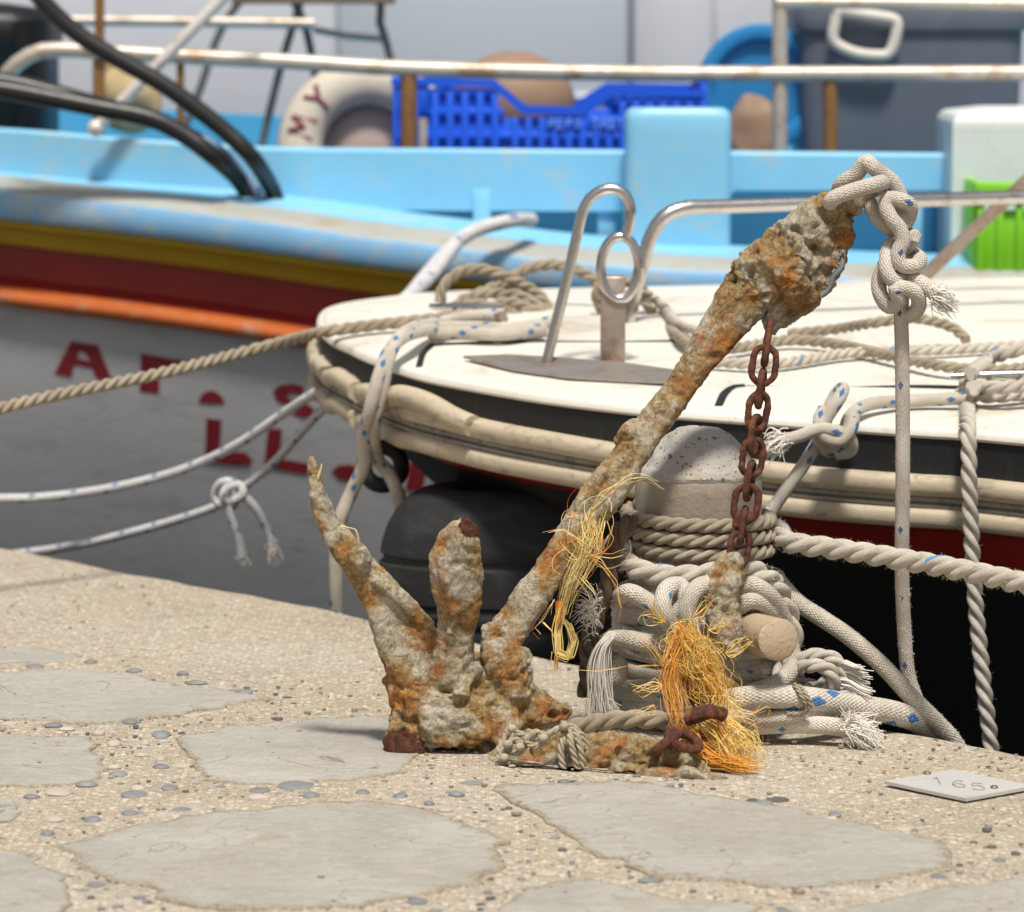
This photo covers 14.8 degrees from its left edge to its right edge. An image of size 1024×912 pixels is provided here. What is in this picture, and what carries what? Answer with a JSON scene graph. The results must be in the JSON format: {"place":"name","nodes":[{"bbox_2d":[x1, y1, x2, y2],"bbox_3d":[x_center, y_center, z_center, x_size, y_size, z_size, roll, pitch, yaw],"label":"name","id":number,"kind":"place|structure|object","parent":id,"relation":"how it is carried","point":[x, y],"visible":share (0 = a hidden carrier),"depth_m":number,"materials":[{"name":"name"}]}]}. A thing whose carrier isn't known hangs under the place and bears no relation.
{"place":"outdoors","nodes":[
{"label":"outdoors","id":0,"kind":"place"},
{"bbox_2d":[0,548,1023,911],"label":"quay","id":1,"kind":"structure","parent":0,"point":[378,848],"depth_m":4.58,"materials":[{"name":"concrete"}]},
{"bbox_2d":[0,656,1021,911],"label":"pebbles","id":2,"kind":"object","parent":1,"relation":"on","point":[292,786],"visible":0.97,"depth_m":4.60,"materials":[{"name":"grey stone"}]},
{"bbox_2d":[0,569,1023,910],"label":"grit","id":3,"kind":"object","parent":1,"relation":"on","point":[986,829],"visible":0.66,"depth_m":4.81,"materials":[{"name":"grey gravel"}]},
{"bbox_2d":[495,720,633,771],"bbox_3d":[0.070,0.349,4.785,0.188,0.056,0.050,2,7,18],"label":"knotted twine","id":4,"kind":"object","parent":1,"relation":"on","point":[566,730],"visible":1,"depth_m":4.79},
{"bbox_2d":[308,186,878,779],"bbox_3d":[0.104,0.038,4.841,0.712,0.742,0.330,0,7,0],"label":"anchor","id":5,"kind":"object","parent":1,"relation":"on","point":[446,688],"visible":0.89,"depth_m":4.88,"materials":[{"name":"metal"}]},
{"bbox_2d":[318,465,659,755],"bbox_3d":[-0.025,0.195,4.878,0.421,0.375,0.087,-2,7,-14],"label":"snagged net","id":6,"kind":"object","parent":5,"relation":"attached to","point":[589,529],"visible":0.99,"depth_m":4.90,"materials":[{"name":"yellow fabric"}]},
{"bbox_2d":[648,662,728,757],"bbox_3d":[0.213,0.305,4.812,0.098,0.102,0.178,0,7,0],"label":"rusted shackle","id":7,"kind":"object","parent":5,"relation":"on","point":[699,713],"visible":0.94,"depth_m":4.75,"materials":[{"name":"metal"}]},
{"bbox_2d":[703,317,778,663],"bbox_3d":[0.286,0.044,4.908,0.099,0.433,0.046,-3,7,-22],"label":"rusty chain","id":8,"kind":"object","parent":5,"relation":"hanging from","point":[725,572],"visible":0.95,"depth_m":4.90,"materials":[{"name":"metal"}]},
{"bbox_2d":[595,593,771,773],"bbox_3d":[0.222,0.268,4.828,0.129,0.207,0.267,-6,9,-42],"label":"frayed net","id":9,"kind":"object","parent":8,"relation":"hanging from","point":[684,649],"visible":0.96,"depth_m":4.83,"materials":[{"name":"fabric"}]},
{"bbox_2d":[822,154,961,695],"bbox_3d":[0.475,0.070,4.998,0.177,0.907,0.159,0,7,0],"label":"anchor rope","id":10,"kind":"object","parent":5,"relation":"hanging from","point":[906,258],"visible":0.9,"depth_m":4.92,"materials":[{"name":"white fabric"}]},
{"bbox_2d":[567,709,722,731],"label":"base rope","id":11,"kind":"object","parent":1,"relation":"on","point":[609,720],"visible":0.56,"depth_m":4.95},
{"bbox_2d":[634,425,797,727],"bbox_3d":[0.252,0.169,5.014,0.164,0.402,0.311,-1,7,-9],"label":"bollard","id":12,"kind":"object","parent":1,"relation":"on","point":[693,471],"visible":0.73,"depth_m":5.00,"materials":[{"name":"concrete"}]},
{"bbox_2d":[599,627,671,688],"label":"side rope","id":13,"kind":"object","parent":12,"relation":"attached to","point":[627,639],"visible":0.72,"depth_m":4.96,"materials":[{"name":"white fabric"}]},
{"bbox_2d":[571,583,621,716],"bbox_3d":[0.111,0.255,4.973,0.069,0.190,0.047,-2,7,-20],"label":"rope tassel","id":14,"kind":"object","parent":13,"relation":"hanging from","point":[601,694],"visible":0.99,"depth_m":4.97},
{"bbox_2d":[610,575,744,653],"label":"knotted rope","id":15,"kind":"object","parent":12,"relation":"attached to","point":[690,594],"visible":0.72,"depth_m":4.91,"materials":[{"name":"white fabric"}]},
{"bbox_2d":[607,564,785,712],"bbox_3d":[0.240,0.243,5.098,0.254,0.199,0.252,0,7,0],"label":"wound rope","id":16,"kind":"object","parent":12,"relation":"attached to","point":[748,668],"visible":0.27,"depth_m":5.01,"materials":[{"name":"grey fabric"}]},
{"bbox_2d":[617,499,777,562],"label":"coiled rope","id":17,"kind":"object","parent":12,"relation":"attached to","point":[764,523],"visible":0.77,"depth_m":4.99,"materials":[{"name":"beige fabric"}]},
{"bbox_2d":[576,514,638,697],"bbox_3d":[0.121,0.191,4.997,0.084,0.237,0.047,-1,7,-10],"label":"brown rope","id":18,"kind":"object","parent":17,"relation":"hanging from","point":[624,526],"visible":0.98,"depth_m":4.98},
{"bbox_2d":[685,576,800,724],"bbox_3d":[0.300,0.242,4.949,0.191,0.189,0.083,-4,8,-29],"label":"hitched rope","id":19,"kind":"object","parent":12,"relation":"attached to","point":[760,595],"visible":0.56,"depth_m":4.95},
{"bbox_2d":[603,516,1023,678],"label":"mooring line","id":20,"kind":"object","parent":12,"relation":"attached to","point":[787,539],"visible":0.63,"depth_m":4.96,"materials":[{"name":"beige fabric"}]},
{"bbox_2d":[784,578,966,744],"bbox_3d":[0.465,0.334,5.059,0.276,0.360,0.080,1,7,8],"label":"slack rope","id":21,"kind":"object","parent":12,"relation":"attached to","point":[892,676],"visible":0.7,"depth_m":5.02,"materials":[{"name":"white fabric"}]},
{"bbox_2d":[740,709,835,725],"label":"ground rope","id":22,"kind":"object","parent":1,"relation":"on","point":[779,717],"visible":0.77,"depth_m":4.92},
{"bbox_2d":[728,702,884,749],"bbox_3d":[0.358,0.333,4.918,0.219,0.057,0.085,0,7,0],"label":"rope tail","id":23,"kind":"object","parent":1,"relation":"on","point":[858,731],"visible":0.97,"depth_m":4.91},
{"bbox_2d":[719,684,940,739],"bbox_3d":[0.425,0.379,4.989,0.376,0.207,0.083,-3,8,-25],"label":"flecked rope","id":24,"kind":"object","parent":1,"relation":"on","point":[888,711],"visible":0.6,"depth_m":4.94,"materials":[{"name":"white fabric"}]},
{"bbox_2d":[786,682,811,715],"bbox_3d":[0.358,0.304,4.920,0.032,0.046,0.038,0,7,0],"label":"whipping twine","id":25,"kind":"object","parent":24,"relation":"attached to","point":[803,694],"visible":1,"depth_m":4.91,"materials":[{"name":"beige fabric"}]},
{"bbox_2d":[794,647,874,697],"bbox_3d":[0.401,0.281,4.993,0.116,0.080,0.068,0,7,0],"label":"frayed knot","id":26,"kind":"object","parent":24,"relation":"on","point":[836,670],"visible":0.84,"depth_m":4.98,"materials":[{"name":"fabric"}]},
{"bbox_2d":[885,769,1023,801],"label":"number plate","id":27,"kind":"object","parent":1,"relation":"on","point":[959,785],"visible":1,"depth_m":4.65,"materials":[{"name":"metal"}]},
{"label":"water","id":28,"kind":"structure","parent":0,"visible":0},
{"bbox_2d":[0,0,1023,115],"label":"cabin boat","id":29,"kind":"object","parent":28,"relation":"on","point":[648,32],"depth_m":11.24,"materials":[{"name":"white plastic"}]},
{"bbox_2d":[0,0,1023,620],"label":"fishing boat","id":30,"kind":"object","parent":28,"relation":"on","point":[148,248],"visible":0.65,"depth_m":7.96,"materials":[{"name":"blue paint"}]},
{"bbox_2d":[0,3,62,131],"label":"black bin","id":31,"kind":"object","parent":30,"relation":"on","point":[22,27],"visible":0.42,"depth_m":8.45,"materials":[{"name":"plastic"}]},
{"bbox_2d":[0,72,255,197],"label":"black hose","id":32,"kind":"object","parent":30,"relation":"attached to","point":[24,89],"visible":0.91,"depth_m":7.82,"materials":[{"name":"rubber"}]},
{"bbox_2d":[105,62,165,137],"bbox_3d":[-0.838,-0.794,8.683,0.151,0.191,0.113,0,7,0],"label":"buoy","id":33,"kind":"object","parent":30,"relation":"on","point":[118,82],"visible":0.34,"depth_m":8.64,"materials":[{"name":"plastic"}]},
{"bbox_2d":[30,0,284,198],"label":"black hose","id":34,"kind":"object","parent":30,"relation":"attached to","point":[58,17],"visible":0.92,"depth_m":7.82,"materials":[{"name":"rubber"}]},
{"bbox_2d":[87,0,228,136],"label":"metal pole","id":35,"kind":"object","parent":30,"relation":"attached to","point":[171,50],"visible":0.91,"depth_m":7.97,"materials":[{"name":"white metal"}]},
{"bbox_2d":[193,129,265,198],"bbox_3d":[-0.604,-0.571,7.878,0.271,0.239,0.078,-2,7,-13],"label":"grey hose","id":36,"kind":"object","parent":30,"relation":"on","point":[257,191],"visible":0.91,"depth_m":7.91,"materials":[{"name":"grey rubber"}]},
{"bbox_2d":[184,0,395,145],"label":"folding stool","id":37,"kind":"object","parent":30,"relation":"on","point":[382,37],"visible":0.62,"depth_m":8.97,"materials":[{"name":"metal"}]},
{"bbox_2d":[277,72,435,147],"bbox_3d":[-0.309,-0.660,8.482,0.396,0.387,0.142,0,7,0],"label":"lifebuoy","id":38,"kind":"object","parent":30,"relation":"on","point":[320,103],"visible":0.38,"depth_m":8.46,"materials":[{"name":"white plastic"}]},
{"bbox_2d":[323,105,392,147],"bbox_3d":[-0.302,-0.668,8.582,0.300,0.296,0.150,0,7,0],"label":"round float","id":39,"kind":"object","parent":30,"relation":"on","point":[365,126],"visible":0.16,"depth_m":8.51,"materials":[{"name":"beige plastic"}]},
{"bbox_2d":[400,213,537,294],"bbox_3d":[-0.120,-0.365,7.343,0.111,0.142,0.798,2,7,17],"label":"stern line","id":40,"kind":"object","parent":30,"relation":"attached to","point":[429,274],"visible":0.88,"depth_m":7.46,"materials":[{"name":"white fabric"}]},
{"bbox_2d":[391,76,707,149],"bbox_3d":[0.080,-0.650,8.571,0.672,0.358,0.462,0,7,0],"label":"fish crate","id":41,"kind":"object","parent":30,"relation":"on","point":[463,117],"visible":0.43,"depth_m":8.34,"materials":[{"name":"blue plastic"}]},
{"bbox_2d":[455,51,574,117],"bbox_3d":[0.003,-0.768,8.590,0.270,0.227,0.220,0,7,0],"label":"brown float","id":42,"kind":"object","parent":41,"relation":"in","point":[543,92],"visible":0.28,"depth_m":8.50,"materials":[{"name":"beige plastic"}]},
{"bbox_2d":[697,24,800,144],"bbox_3d":[0.536,-0.808,8.616,0.276,0.276,0.278,0,7,0],"label":"blue bucket","id":43,"kind":"object","parent":30,"relation":"on","point":[749,45],"visible":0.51,"depth_m":8.49,"materials":[{"name":"plastic"}]},
{"bbox_2d":[730,92,771,150],"bbox_3d":[0.521,-0.682,8.442,0.135,0.193,0.077,0,7,0],"label":"cloth bundle","id":44,"kind":"object","parent":30,"relation":"on","point":[751,120],"visible":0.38,"depth_m":8.41,"materials":[{"name":"beige fabric"}]},
{"bbox_2d":[788,9,1023,152],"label":"fish tub","id":45,"kind":"object","parent":30,"relation":"on","point":[887,116],"visible":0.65,"depth_m":8.43,"materials":[{"name":"grey plastic"}]},
{"bbox_2d":[936,105,1023,254],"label":"white locker","id":46,"kind":"object","parent":30,"relation":"on","point":[983,143],"visible":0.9,"depth_m":7.79,"materials":[{"name":"paint"}]},
{"bbox_2d":[963,177,1023,271],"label":"green crate","id":47,"kind":"object","parent":30,"relation":"on","point":[997,244],"visible":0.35,"depth_m":7.63,"materials":[{"name":"plastic"}]},
{"bbox_2d":[306,175,1023,756],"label":"moored boat","id":48,"kind":"object","parent":28,"relation":"on","point":[564,399],"visible":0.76,"depth_m":5.76,"materials":[{"name":"white paint"}]},
{"bbox_2d":[0,385,318,502],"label":"tether","id":49,"kind":"object","parent":48,"relation":"attached to","point":[265,425],"visible":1,"depth_m":6.63,"materials":[{"name":"white fabric"}]},
{"bbox_2d":[12,406,325,571],"bbox_3d":[-0.633,0.050,6.690,0.882,0.348,0.091,5,8,35],"label":"tied tether","id":50,"kind":"object","parent":48,"relation":"hanging from","point":[222,488],"visible":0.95,"depth_m":6.56,"materials":[{"name":"white fabric"}]},
{"bbox_2d":[0,306,507,415],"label":"bow line","id":51,"kind":"object","parent":48,"relation":"attached to","point":[163,372],"visible":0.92,"depth_m":6.26,"materials":[{"name":"beige fabric"}]},
{"bbox_2d":[329,308,551,613],"bbox_3d":[-0.116,0.041,6.140,0.379,0.531,0.160,-6,9,-40],"label":"bow rope","id":52,"kind":"object","parent":48,"relation":"hanging from","point":[479,324],"visible":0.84,"depth_m":6.06,"materials":[{"name":"white braided fabric with blue flecks"}]},
{"bbox_2d":[356,439,408,492],"bbox_3d":[-0.201,0.016,6.126,0.083,0.082,0.040,0,7,0],"label":"rubber ring","id":53,"kind":"object","parent":52,"relation":"attached to","point":[373,481],"visible":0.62,"depth_m":6.12,"materials":[{"name":"black rubber"}]},
{"bbox_2d":[379,480,629,665],"bbox_3d":[0.065,0.171,6.014,0.540,0.278,0.327,0,7,0],"label":"tyre fender","id":54,"kind":"object","parent":48,"relation":"attached to","point":[514,539],"visible":0.24,"depth_m":5.87,"materials":[{"name":"black rubber"}]},
{"bbox_2d":[434,258,625,313],"bbox_3d":[0.064,-0.260,6.470,0.372,0.119,0.193,3,8,24],"label":"coiled line","id":55,"kind":"object","parent":48,"relation":"on","point":[529,297],"visible":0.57,"depth_m":6.48,"materials":[{"name":"beige fabric"}]},
{"bbox_2d":[645,290,697,335],"bbox_3d":[0.268,-0.229,6.263,0.052,0.061,0.409,-2,7,-13],"label":"pale line","id":56,"kind":"object","parent":48,"relation":"on","point":[672,318],"visible":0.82,"depth_m":6.28,"materials":[{"name":"fabric"}]},
{"bbox_2d":[591,276,1023,372],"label":"eye line","id":57,"kind":"object","parent":48,"relation":"on","point":[675,334],"visible":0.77,"depth_m":5.99,"materials":[{"name":"beige fabric"}]},
{"bbox_2d":[764,382,972,514],"bbox_3d":[0.494,0.067,5.478,0.365,0.349,0.125,-4,8,-27],"label":"belt rope","id":58,"kind":"object","parent":48,"relation":"on","point":[825,435],"visible":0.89,"depth_m":5.40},
{"bbox_2d":[716,339,1023,369],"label":"faint line","id":59,"kind":"object","parent":48,"relation":"on","point":[857,352],"visible":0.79,"depth_m":5.93,"materials":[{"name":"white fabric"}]},
{"bbox_2d":[787,314,970,343],"bbox_3d":[0.561,-0.198,6.057,0.286,0.048,0.080,2,7,12],"label":"deck loop","id":60,"kind":"object","parent":48,"relation":"on","point":[958,331],"visible":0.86,"depth_m":6.05,"materials":[{"name":"beige fabric"}]},
{"bbox_2d":[955,342,1023,403],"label":"cleat line","id":61,"kind":"object","parent":48,"relation":"on","point":[1005,391],"visible":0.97,"depth_m":5.57,"materials":[{"name":"fabric"}]},
{"bbox_2d":[956,380,1000,750],"bbox_3d":[0.639,0.200,5.525,0.069,0.609,0.333,0,7,0],"label":"cleat drop line","id":62,"kind":"object","parent":61,"relation":"hanging from","point":[972,537],"visible":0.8,"depth_m":5.38,"materials":[{"name":"fabric"}]}
]}

